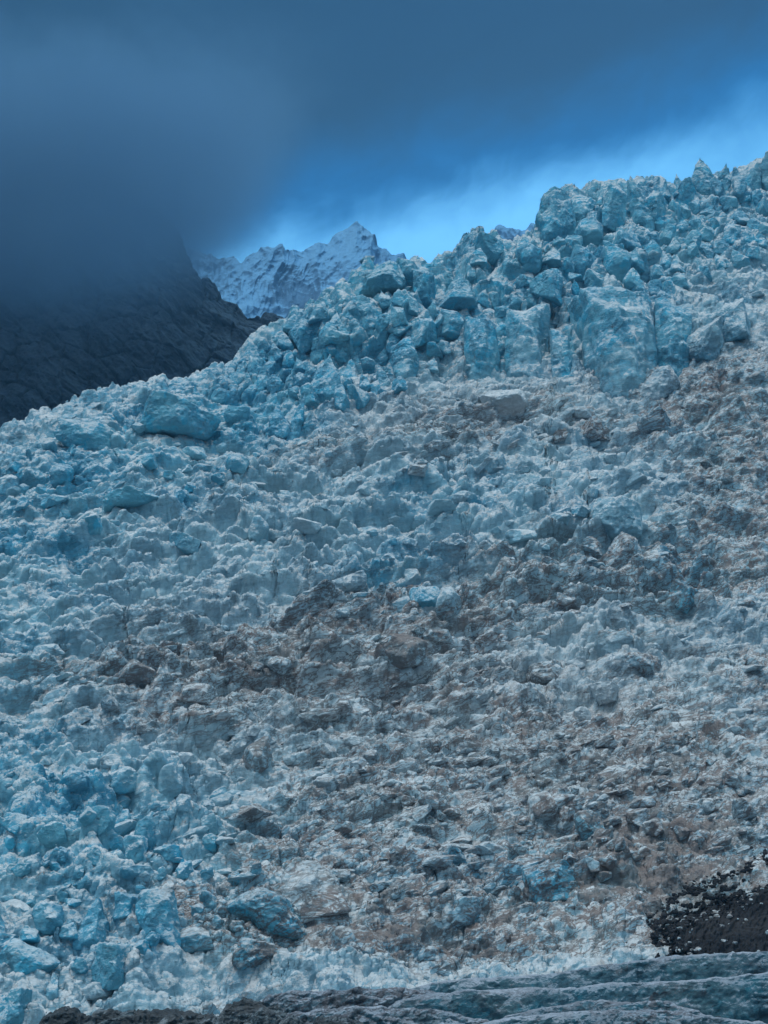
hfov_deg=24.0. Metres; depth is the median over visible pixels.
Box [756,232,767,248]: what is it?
serac
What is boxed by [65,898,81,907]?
ice block
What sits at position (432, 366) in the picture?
serac
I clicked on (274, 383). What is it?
serac
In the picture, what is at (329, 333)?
serac
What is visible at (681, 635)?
ice block
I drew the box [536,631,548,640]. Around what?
ice block
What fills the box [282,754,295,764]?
ice block
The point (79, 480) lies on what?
ice block
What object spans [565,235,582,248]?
serac
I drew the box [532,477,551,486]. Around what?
ice block
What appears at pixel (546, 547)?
ice block
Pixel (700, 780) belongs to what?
ice block
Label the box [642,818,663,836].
ice block
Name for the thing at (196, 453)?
ice block
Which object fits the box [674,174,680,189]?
serac
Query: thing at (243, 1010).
dirty ice mound
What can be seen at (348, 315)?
serac
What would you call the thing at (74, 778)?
ice block
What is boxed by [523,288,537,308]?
serac
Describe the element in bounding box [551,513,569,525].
ice block
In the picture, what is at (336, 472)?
ice block
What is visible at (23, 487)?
ice block
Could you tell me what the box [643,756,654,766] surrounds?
ice block
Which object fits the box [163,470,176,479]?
ice block
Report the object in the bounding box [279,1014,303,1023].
dirty ice mound
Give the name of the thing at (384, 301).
serac
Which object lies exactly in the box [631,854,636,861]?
ice block
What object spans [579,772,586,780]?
ice block
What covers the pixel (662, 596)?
ice block
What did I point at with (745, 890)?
ice scraps
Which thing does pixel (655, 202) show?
serac
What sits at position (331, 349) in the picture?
serac
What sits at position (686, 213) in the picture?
serac
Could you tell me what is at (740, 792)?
ice block
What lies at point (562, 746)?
ice block
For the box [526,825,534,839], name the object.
ice block
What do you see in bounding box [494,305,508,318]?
serac
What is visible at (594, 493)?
ice block
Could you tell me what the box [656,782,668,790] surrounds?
ice block
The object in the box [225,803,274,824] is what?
ice block
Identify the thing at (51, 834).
ice block
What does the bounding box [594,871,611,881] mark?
ice block
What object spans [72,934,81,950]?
ice block
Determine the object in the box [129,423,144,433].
ice block
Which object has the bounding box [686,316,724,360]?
serac
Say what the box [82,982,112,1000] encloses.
ice block
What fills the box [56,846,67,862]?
ice block
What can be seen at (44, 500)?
ice block
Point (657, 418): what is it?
ice block
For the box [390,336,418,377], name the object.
serac
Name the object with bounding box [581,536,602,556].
ice block
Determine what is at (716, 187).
serac
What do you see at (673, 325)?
serac
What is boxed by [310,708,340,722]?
ice block
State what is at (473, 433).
ice block
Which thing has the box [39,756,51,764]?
ice block
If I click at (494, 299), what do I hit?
serac
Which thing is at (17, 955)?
ice block
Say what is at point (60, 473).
ice block
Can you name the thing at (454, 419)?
ice block
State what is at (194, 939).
ice block
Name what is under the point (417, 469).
ice block
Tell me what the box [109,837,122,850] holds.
ice block
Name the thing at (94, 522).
ice block
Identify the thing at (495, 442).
ice block
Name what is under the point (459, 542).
ice block
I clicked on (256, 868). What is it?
ice block
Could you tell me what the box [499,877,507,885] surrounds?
ice block
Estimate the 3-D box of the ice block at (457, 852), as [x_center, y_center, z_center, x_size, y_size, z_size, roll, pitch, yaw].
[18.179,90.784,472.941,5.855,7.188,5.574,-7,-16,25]
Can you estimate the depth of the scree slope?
420.95 m
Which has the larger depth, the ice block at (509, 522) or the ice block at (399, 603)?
the ice block at (509, 522)
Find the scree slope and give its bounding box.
[663,885,767,955]
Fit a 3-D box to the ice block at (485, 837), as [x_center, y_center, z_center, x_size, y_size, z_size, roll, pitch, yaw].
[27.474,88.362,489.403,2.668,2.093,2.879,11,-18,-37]
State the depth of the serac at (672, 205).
1023.91 m
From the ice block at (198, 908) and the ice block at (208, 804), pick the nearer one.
the ice block at (198, 908)
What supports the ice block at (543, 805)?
on the glacier
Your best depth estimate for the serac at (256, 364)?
845.45 m
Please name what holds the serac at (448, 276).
on the glacier
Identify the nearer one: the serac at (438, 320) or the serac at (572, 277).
the serac at (438, 320)
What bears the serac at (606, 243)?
on the glacier
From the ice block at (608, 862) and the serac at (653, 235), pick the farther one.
the serac at (653, 235)
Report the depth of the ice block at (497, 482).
733.09 m
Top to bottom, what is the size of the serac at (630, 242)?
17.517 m
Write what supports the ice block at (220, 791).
on the glacier
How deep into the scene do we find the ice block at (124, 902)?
431.23 m
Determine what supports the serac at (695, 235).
on the glacier
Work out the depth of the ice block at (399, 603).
622.43 m
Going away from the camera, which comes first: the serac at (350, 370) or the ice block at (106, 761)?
the ice block at (106, 761)
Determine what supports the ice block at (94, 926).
on the glacier
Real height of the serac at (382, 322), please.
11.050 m
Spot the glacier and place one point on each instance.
(108, 623)
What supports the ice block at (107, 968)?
on the glacier
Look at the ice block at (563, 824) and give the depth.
497.23 m
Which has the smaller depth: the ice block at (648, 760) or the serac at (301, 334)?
the ice block at (648, 760)
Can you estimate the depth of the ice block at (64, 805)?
492.89 m
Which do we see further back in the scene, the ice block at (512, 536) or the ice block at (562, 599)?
the ice block at (512, 536)
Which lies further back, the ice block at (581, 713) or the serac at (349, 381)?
the serac at (349, 381)
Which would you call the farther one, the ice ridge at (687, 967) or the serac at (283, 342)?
the serac at (283, 342)
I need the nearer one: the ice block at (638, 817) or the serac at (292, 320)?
the ice block at (638, 817)
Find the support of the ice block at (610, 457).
on the glacier
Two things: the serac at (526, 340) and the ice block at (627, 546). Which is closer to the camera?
the ice block at (627, 546)
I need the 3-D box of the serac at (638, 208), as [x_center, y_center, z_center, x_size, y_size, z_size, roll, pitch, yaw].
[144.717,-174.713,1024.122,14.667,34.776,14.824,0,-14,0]
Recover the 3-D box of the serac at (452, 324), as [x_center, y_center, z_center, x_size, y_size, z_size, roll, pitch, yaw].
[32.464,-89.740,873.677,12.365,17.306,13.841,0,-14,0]
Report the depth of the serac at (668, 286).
895.81 m
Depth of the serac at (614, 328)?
843.13 m
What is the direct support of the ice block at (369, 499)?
on the glacier
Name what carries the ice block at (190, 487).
on the glacier
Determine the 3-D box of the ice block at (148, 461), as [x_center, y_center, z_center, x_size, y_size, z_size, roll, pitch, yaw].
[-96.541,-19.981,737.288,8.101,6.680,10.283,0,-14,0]
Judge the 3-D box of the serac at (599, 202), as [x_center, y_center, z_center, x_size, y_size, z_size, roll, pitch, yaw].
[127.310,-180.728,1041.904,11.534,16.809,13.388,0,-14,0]
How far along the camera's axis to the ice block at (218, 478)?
728.71 m
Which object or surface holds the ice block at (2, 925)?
on the glacier
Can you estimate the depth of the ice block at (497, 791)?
512.46 m
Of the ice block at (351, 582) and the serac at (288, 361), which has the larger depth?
the serac at (288, 361)
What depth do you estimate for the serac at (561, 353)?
848.34 m
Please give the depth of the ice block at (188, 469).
747.46 m
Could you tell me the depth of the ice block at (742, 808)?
491.16 m
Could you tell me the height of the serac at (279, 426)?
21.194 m
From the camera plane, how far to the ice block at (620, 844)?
461.47 m
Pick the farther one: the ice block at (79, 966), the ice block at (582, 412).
the ice block at (582, 412)
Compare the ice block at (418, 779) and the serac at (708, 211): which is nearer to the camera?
the ice block at (418, 779)
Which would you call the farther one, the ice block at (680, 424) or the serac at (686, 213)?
the serac at (686, 213)
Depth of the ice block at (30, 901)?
444.44 m
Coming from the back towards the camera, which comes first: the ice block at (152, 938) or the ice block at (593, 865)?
the ice block at (593, 865)
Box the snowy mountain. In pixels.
[186,221,405,318]
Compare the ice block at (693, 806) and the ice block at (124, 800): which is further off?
the ice block at (124, 800)
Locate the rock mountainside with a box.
[0,168,283,426]
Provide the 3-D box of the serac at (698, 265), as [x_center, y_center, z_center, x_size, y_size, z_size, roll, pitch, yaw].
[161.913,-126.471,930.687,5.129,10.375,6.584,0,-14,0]
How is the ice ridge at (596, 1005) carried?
on the glacier
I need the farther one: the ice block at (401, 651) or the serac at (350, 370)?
the serac at (350, 370)
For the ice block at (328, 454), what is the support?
on the glacier
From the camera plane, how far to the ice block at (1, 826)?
483.92 m
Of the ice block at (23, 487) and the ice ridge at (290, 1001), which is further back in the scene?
the ice block at (23, 487)
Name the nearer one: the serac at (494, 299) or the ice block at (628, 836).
the ice block at (628, 836)
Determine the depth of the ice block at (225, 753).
538.30 m
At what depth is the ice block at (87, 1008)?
404.09 m
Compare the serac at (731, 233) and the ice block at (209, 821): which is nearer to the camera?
the ice block at (209, 821)
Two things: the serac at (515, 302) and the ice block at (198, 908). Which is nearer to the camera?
the ice block at (198, 908)
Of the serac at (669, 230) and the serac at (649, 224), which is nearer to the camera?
the serac at (669, 230)
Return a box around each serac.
[247,355,263,375]
[256,365,269,387]
[259,349,267,360]
[263,356,275,375]
[267,343,281,361]
[267,374,282,392]
[268,402,290,439]
[276,331,293,350]
[278,368,291,382]
[281,349,294,368]
[283,314,298,333]
[286,395,304,440]
[288,388,298,399]
[289,314,313,354]
[292,372,308,386]
[294,357,307,372]
[298,350,305,361]
[300,382,316,406]
[308,299,327,323]
[310,337,322,364]
[312,354,341,402]
[318,313,349,345]
[325,344,336,355]
[334,346,347,362]
[334,384,349,410]
[341,359,357,377]
[342,377,353,389]
[345,311,353,319]
[347,384,369,408]
[351,294,381,336]
[352,356,359,365]
[359,260,405,297]
[359,374,370,391]
[361,357,375,370]
[370,379,380,394]
[375,313,389,334]
[375,348,388,365]
[376,367,390,386]
[378,291,391,309]
[386,334,399,353]
[387,321,411,338]
[390,306,407,327]
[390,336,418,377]
[391,289,404,307]
[391,376,407,394]
[396,257,417,285]
[404,294,418,316]
[408,317,436,347]
[413,269,435,306]
[425,341,443,359]
[427,300,436,320]
[427,358,438,372]
[434,314,443,327]
[436,336,444,343]
[437,340,451,355]
[438,269,477,311]
[439,309,463,341]
[443,268,453,287]
[463,316,499,380]
[466,263,475,281]
[470,248,486,267]
[471,304,481,314]
[474,231,504,264]
[476,289,487,307]
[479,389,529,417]
[489,291,499,309]
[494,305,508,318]
[504,303,549,378]
[508,294,522,309]
[515,242,541,273]
[515,274,530,288]
[516,236,529,250]
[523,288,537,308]
[529,268,562,306]
[535,186,575,241]
[541,248,560,267]
[549,328,573,377]
[550,294,562,307]
[552,236,565,246]
[561,257,573,272]
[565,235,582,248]
[567,285,657,399]
[568,272,583,282]
[570,192,596,226]
[570,244,595,276]
[571,280,579,294]
[574,216,603,245]
[583,268,603,287]
[594,246,603,257]
[597,185,607,206]
[599,246,631,282]
[602,183,627,230]
[603,240,615,246]
[613,230,641,251]
[622,268,641,290]
[626,176,649,225]
[630,250,644,272]
[631,281,645,292]
[641,365,679,399]
[642,215,654,231]
[645,239,661,254]
[646,190,666,221]
[647,231,659,242]
[647,278,661,295]
[650,264,664,280]
[653,297,692,376]
[654,218,664,230]
[659,253,671,270]
[660,179,670,200]
[662,222,675,245]
[662,280,675,294]
[665,236,680,253]
[668,199,675,210]
[669,260,685,272]
[670,273,688,289]
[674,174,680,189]
[676,177,696,204]
[676,218,688,232]
[680,203,691,219]
[685,229,701,248]
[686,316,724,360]
[687,242,699,257]
[688,200,699,214]
[688,218,701,229]
[691,158,713,196]
[695,258,701,273]
[698,224,713,242]
[699,206,714,215]
[699,243,712,258]
[699,266,712,281]
[703,298,750,342]
[707,217,719,228]
[710,177,723,196]
[713,240,728,257]
[713,254,729,269]
[717,164,731,190]
[719,195,737,211]
[721,223,740,244]
[729,208,748,225]
[730,249,750,268]
[732,167,746,198]
[738,191,751,202]
[741,231,758,245]
[741,244,761,260]
[743,162,761,190]
[746,218,759,228]
[751,190,763,204]
[755,197,767,216]
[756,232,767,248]
[757,223,767,233]
[759,151,767,190]
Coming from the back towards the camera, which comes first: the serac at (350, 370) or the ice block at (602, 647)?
the serac at (350, 370)
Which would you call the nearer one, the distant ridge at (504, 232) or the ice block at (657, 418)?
the ice block at (657, 418)
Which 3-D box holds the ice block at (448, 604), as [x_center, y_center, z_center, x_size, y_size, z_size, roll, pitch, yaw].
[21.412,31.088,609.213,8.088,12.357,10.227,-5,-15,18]
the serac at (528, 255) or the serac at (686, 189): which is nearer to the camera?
the serac at (528, 255)
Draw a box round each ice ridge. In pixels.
[261,986,439,1015]
[284,1005,488,1023]
[388,972,767,1023]
[410,951,767,992]
[481,1008,765,1023]
[504,999,712,1017]
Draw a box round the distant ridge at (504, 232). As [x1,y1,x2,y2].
[495,223,533,240]
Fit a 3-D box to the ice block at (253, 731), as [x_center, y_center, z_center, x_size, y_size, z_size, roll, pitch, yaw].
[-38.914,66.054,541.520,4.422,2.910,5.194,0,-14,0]
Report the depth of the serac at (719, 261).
931.54 m
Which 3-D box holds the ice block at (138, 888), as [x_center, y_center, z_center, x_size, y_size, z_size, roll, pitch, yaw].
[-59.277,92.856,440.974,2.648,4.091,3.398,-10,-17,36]
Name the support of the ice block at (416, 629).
on the glacier
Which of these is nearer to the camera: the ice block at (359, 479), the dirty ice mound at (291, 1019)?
the dirty ice mound at (291, 1019)
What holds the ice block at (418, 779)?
on the glacier
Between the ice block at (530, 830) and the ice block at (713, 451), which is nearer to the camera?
the ice block at (530, 830)
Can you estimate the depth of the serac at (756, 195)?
1067.36 m
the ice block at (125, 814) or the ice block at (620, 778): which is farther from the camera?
the ice block at (620, 778)
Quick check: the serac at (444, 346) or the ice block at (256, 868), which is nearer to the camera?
the ice block at (256, 868)
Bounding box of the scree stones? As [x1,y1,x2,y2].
[626,843,767,957]
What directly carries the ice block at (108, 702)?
on the glacier
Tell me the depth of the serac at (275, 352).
862.92 m
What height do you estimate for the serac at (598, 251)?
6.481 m
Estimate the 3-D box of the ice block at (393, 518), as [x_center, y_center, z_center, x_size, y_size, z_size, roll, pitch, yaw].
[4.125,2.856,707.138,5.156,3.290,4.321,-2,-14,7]
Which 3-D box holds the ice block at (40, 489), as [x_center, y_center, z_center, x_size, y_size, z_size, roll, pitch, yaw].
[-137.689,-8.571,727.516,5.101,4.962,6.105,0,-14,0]
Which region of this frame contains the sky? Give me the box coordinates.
[0,0,767,262]
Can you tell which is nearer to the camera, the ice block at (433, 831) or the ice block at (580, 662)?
the ice block at (433, 831)
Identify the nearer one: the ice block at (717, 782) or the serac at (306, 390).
the ice block at (717, 782)
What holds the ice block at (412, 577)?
on the glacier
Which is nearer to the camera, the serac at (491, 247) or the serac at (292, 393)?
the serac at (292, 393)
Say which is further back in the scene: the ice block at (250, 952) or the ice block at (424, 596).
the ice block at (424, 596)
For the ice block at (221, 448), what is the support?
on the glacier
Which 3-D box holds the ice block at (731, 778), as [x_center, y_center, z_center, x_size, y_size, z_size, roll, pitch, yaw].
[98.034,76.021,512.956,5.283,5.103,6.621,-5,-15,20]
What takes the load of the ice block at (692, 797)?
on the glacier
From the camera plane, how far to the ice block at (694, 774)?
513.46 m
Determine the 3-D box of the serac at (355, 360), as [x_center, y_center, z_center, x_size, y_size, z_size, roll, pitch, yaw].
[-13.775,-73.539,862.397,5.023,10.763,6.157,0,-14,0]
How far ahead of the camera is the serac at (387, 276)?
891.15 m
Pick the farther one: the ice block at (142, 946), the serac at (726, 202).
the serac at (726, 202)
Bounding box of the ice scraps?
[665,883,767,955]
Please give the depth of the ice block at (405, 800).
499.38 m
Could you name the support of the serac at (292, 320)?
on the glacier
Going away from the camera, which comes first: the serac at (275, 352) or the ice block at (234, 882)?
the ice block at (234, 882)
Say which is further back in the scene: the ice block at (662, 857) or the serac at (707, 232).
the serac at (707, 232)
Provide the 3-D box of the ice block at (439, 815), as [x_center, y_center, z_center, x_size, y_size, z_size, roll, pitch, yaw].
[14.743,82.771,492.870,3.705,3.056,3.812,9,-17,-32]
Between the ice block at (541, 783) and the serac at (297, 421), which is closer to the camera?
the ice block at (541, 783)
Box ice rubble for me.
[0,180,767,932]
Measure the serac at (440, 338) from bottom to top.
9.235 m
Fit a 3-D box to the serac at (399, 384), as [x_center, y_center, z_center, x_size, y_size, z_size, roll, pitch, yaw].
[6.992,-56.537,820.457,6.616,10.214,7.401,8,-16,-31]
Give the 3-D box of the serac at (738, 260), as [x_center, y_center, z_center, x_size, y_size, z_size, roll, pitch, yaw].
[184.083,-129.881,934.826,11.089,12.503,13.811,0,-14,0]
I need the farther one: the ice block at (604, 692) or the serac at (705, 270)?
the serac at (705, 270)
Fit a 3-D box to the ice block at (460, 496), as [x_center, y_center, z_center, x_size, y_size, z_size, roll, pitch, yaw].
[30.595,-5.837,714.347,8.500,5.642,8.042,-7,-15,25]
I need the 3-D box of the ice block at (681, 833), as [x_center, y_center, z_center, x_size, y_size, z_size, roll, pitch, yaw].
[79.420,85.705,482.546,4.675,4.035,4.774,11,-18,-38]
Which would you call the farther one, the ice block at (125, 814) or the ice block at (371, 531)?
the ice block at (371, 531)
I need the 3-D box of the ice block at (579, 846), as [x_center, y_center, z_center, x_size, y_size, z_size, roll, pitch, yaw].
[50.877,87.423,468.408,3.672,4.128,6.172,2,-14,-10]
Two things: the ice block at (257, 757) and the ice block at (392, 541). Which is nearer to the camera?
the ice block at (257, 757)
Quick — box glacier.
[0,157,767,1023]
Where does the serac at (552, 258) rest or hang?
on the glacier
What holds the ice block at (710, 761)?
on the glacier
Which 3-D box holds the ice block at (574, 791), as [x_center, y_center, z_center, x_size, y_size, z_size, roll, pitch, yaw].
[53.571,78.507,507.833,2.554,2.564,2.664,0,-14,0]
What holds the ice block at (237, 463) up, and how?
on the glacier
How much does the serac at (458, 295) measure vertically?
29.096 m
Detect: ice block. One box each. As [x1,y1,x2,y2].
[0,474,19,495]
[0,816,4,835]
[0,914,5,932]
[0,932,18,948]
[0,938,59,974]
[0,987,32,1023]
[1,812,29,835]
[3,835,15,849]
[8,461,23,472]
[11,863,31,877]
[14,496,33,510]
[18,925,41,944]
[19,483,28,494]
[26,896,35,907]
[28,701,42,714]
[32,902,64,935]
[35,484,46,494]
[36,821,67,848]
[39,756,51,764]
[41,439,57,452]
[41,497,48,508]
[45,973,59,1000]
[49,463,73,488]
[49,862,60,870]
[51,418,124,451]
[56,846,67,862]
[57,891,68,901]
[58,796,70,812]
[58,922,77,940]
[59,508,71,519]
[60,765,88,791]
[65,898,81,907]
[66,497,87,512]
[71,957,88,973]
[72,864,83,879]
[72,898,109,948]
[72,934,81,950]
[74,475,84,484]
[78,806,96,826]
[80,996,91,1015]
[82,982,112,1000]
[85,511,102,535]
[86,844,101,865]
[87,758,99,768]
[90,942,133,990]
[91,805,115,835]
[100,694,121,711]
[100,754,116,768]
[102,485,158,511]
[108,766,137,794]
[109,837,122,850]
[113,891,138,920]
[116,794,130,808]
[118,659,154,687]
[119,809,130,821]
[123,835,147,863]
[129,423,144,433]
[134,811,155,849]
[134,939,149,954]
[135,885,145,893]
[135,888,181,946]
[136,453,157,469]
[136,724,152,733]
[139,390,220,440]
[145,931,159,946]
[153,844,183,863]
[157,866,166,879]
[158,762,182,798]
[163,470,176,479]
[169,532,201,555]
[173,706,183,711]
[174,489,185,502]
[175,860,193,879]
[176,794,190,812]
[178,683,217,704]
[178,752,192,763]
[180,926,213,953]
[181,464,192,473]
[182,446,206,460]
[184,482,195,491]
[191,903,204,916]
[193,463,211,472]
[199,867,213,879]
[199,890,216,908]
[201,799,215,809]
[201,813,217,835]
[202,833,217,852]
[209,786,227,798]
[210,709,231,721]
[211,388,231,404]
[211,472,224,485]
[212,915,223,929]
[216,443,226,452]
[218,748,231,758]
[223,405,249,423]
[225,453,249,473]
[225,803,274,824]
[226,887,306,940]
[227,871,239,885]
[229,920,244,932]
[232,938,277,970]
[239,688,258,701]
[242,736,272,772]
[247,727,260,736]
[248,515,268,541]
[251,661,263,670]
[251,862,261,874]
[266,656,291,674]
[276,860,350,922]
[279,490,289,494]
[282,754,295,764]
[292,517,321,533]
[298,711,318,723]
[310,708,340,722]
[311,661,321,667]
[312,774,337,790]
[321,743,336,758]
[325,450,332,457]
[330,469,341,476]
[332,570,366,592]
[334,698,352,715]
[335,608,347,617]
[343,735,360,746]
[355,477,362,481]
[355,485,370,495]
[362,665,371,672]
[363,526,378,535]
[365,496,372,503]
[373,633,427,669]
[388,515,400,522]
[389,537,396,545]
[392,596,409,612]
[398,819,405,826]
[400,795,416,807]
[402,537,417,545]
[403,569,421,585]
[407,464,427,476]
[409,586,439,607]
[411,623,426,637]
[415,776,423,783]
[418,792,438,808]
[423,440,450,452]
[423,629,451,641]
[425,704,437,712]
[427,499,455,515]
[428,824,439,836]
[430,522,440,528]
[433,810,445,820]
[435,586,461,620]
[438,415,462,424]
[445,845,465,865]
[449,538,466,545]
[451,490,471,502]
[451,895,481,927]
[465,783,479,789]
[467,752,480,757]
[468,431,477,436]
[480,834,489,841]
[489,744,498,753]
[490,440,499,445]
[491,526,501,533]
[493,476,501,485]
[493,788,503,796]
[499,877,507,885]
[505,529,536,543]
[506,520,513,525]
[508,745,522,762]
[511,842,528,856]
[515,825,526,833]
[517,815,527,824]
[518,795,528,803]
[520,466,529,472]
[521,859,579,903]
[526,659,562,685]
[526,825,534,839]
[528,792,557,820]
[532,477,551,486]
[536,414,552,423]
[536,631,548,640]
[536,780,545,787]
[541,544,549,550]
[544,745,558,752]
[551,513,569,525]
[552,751,566,762]
[553,428,567,442]
[556,592,576,607]
[556,806,570,832]
[558,742,570,750]
[563,852,578,863]
[565,656,585,669]
[570,505,590,517]
[570,787,578,794]
[570,841,587,852]
[570,881,577,886]
[572,406,590,419]
[573,706,590,720]
[573,809,604,840]
[579,415,610,441]
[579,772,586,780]
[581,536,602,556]
[584,855,599,872]
[586,801,597,808]
[588,681,618,705]
[590,496,642,540]
[591,487,598,498]
[594,630,619,657]
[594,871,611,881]
[597,854,616,870]
[600,808,608,816]
[603,453,617,462]
[605,531,641,569]
[607,408,617,416]
[614,784,633,795]
[615,837,626,851]
[617,773,624,783]
[620,737,628,745]
[623,833,632,839]
[625,652,661,676]
[625,808,647,826]
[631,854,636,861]
[637,406,671,433]
[637,846,650,857]
[641,476,653,483]
[641,521,647,532]
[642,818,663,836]
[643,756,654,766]
[656,591,668,601]
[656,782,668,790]
[657,851,667,863]
[666,523,675,528]
[670,579,697,613]
[674,825,689,840]
[675,632,687,638]
[676,420,683,427]
[681,777,687,784]
[688,802,699,810]
[688,832,704,846]
[689,794,695,800]
[691,770,698,780]
[696,776,705,784]
[702,798,718,811]
[705,757,716,765]
[709,446,717,455]
[710,777,722,787]
[710,830,731,849]
[719,474,733,482]
[722,771,739,788]
[731,797,756,820]
[734,456,745,461]
[736,789,745,796]
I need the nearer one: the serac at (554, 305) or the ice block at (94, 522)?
the ice block at (94, 522)
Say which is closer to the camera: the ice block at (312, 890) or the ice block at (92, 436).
the ice block at (312, 890)
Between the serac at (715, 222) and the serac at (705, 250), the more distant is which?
the serac at (715, 222)
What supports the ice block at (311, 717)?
on the glacier
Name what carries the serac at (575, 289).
on the glacier
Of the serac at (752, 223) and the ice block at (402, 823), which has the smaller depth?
the ice block at (402, 823)
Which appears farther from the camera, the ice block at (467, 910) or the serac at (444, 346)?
the serac at (444, 346)
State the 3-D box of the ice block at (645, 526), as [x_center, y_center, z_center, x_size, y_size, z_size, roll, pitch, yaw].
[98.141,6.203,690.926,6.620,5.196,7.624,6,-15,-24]
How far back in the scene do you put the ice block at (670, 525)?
683.61 m
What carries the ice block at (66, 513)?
on the glacier
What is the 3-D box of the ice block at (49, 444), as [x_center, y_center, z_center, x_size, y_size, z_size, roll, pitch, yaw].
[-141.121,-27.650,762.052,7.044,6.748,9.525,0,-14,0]
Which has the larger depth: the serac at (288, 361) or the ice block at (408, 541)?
the serac at (288, 361)
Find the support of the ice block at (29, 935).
on the glacier
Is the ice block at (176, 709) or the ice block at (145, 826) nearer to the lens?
the ice block at (145, 826)
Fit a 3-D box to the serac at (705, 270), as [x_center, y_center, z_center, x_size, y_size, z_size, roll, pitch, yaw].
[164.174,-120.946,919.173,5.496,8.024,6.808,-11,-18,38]
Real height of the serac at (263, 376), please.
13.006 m
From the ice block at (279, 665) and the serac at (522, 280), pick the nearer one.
the ice block at (279, 665)
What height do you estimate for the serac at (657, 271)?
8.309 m
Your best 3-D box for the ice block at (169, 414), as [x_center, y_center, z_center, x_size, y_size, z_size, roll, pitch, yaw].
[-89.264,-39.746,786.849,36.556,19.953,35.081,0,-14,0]
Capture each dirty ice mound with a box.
[39,1006,95,1023]
[91,1008,225,1023]
[219,997,286,1023]
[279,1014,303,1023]
[313,1016,363,1023]
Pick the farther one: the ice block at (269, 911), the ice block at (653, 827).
the ice block at (653, 827)
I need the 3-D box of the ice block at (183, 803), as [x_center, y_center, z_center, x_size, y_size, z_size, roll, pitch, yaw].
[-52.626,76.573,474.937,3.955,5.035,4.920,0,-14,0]
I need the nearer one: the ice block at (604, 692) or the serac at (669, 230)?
the ice block at (604, 692)
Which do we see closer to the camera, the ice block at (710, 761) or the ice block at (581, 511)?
the ice block at (710, 761)
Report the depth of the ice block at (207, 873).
449.79 m
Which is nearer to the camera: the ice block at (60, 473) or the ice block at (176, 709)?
the ice block at (176, 709)
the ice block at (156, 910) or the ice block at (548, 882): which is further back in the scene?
the ice block at (548, 882)
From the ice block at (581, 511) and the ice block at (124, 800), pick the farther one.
the ice block at (581, 511)
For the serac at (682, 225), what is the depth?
995.02 m
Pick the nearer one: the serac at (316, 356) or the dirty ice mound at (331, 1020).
the dirty ice mound at (331, 1020)
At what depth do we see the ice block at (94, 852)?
446.77 m
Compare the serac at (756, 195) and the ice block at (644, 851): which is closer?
the ice block at (644, 851)
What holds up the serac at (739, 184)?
on the glacier
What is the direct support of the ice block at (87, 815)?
on the glacier
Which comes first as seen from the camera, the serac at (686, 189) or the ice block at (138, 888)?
the ice block at (138, 888)
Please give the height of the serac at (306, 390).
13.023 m
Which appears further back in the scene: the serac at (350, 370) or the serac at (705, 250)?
the serac at (705, 250)
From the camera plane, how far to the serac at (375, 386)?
826.47 m
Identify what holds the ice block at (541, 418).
on the glacier
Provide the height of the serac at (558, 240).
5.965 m
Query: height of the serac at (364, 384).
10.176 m
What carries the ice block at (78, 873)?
on the glacier
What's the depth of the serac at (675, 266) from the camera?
923.53 m
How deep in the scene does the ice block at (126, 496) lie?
700.11 m
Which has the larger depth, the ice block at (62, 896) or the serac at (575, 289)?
the serac at (575, 289)
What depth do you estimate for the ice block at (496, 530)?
685.85 m
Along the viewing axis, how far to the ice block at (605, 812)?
492.78 m
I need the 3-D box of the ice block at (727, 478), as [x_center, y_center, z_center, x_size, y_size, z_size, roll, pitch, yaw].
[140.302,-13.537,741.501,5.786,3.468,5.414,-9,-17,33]
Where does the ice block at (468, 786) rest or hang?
on the glacier
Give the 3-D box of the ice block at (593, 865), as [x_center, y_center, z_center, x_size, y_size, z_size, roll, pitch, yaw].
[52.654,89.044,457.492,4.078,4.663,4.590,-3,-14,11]
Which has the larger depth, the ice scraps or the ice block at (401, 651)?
the ice block at (401, 651)
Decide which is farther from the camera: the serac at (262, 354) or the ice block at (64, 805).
the serac at (262, 354)
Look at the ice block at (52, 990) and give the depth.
409.90 m
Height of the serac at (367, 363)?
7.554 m
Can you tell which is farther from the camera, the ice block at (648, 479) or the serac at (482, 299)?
the serac at (482, 299)
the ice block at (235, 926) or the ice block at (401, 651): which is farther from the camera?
the ice block at (401, 651)
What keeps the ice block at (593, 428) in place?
on the glacier
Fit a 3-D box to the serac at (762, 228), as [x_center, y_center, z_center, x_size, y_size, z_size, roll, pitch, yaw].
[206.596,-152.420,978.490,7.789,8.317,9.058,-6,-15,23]
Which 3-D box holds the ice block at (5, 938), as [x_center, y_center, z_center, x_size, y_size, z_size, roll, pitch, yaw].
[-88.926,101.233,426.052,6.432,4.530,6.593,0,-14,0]
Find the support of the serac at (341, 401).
on the glacier
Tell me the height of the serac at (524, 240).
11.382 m
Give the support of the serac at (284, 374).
on the glacier
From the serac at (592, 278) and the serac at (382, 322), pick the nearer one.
the serac at (382, 322)
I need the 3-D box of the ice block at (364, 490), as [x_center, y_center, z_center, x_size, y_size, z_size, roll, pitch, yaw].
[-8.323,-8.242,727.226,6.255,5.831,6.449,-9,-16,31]
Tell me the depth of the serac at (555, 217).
996.72 m
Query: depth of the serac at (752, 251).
936.99 m
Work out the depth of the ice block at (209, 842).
467.62 m
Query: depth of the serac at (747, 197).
1070.76 m
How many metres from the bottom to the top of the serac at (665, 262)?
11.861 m
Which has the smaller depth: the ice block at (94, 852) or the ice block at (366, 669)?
the ice block at (94, 852)
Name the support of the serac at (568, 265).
on the glacier
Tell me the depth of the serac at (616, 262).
912.32 m
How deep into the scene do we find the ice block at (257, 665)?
577.35 m

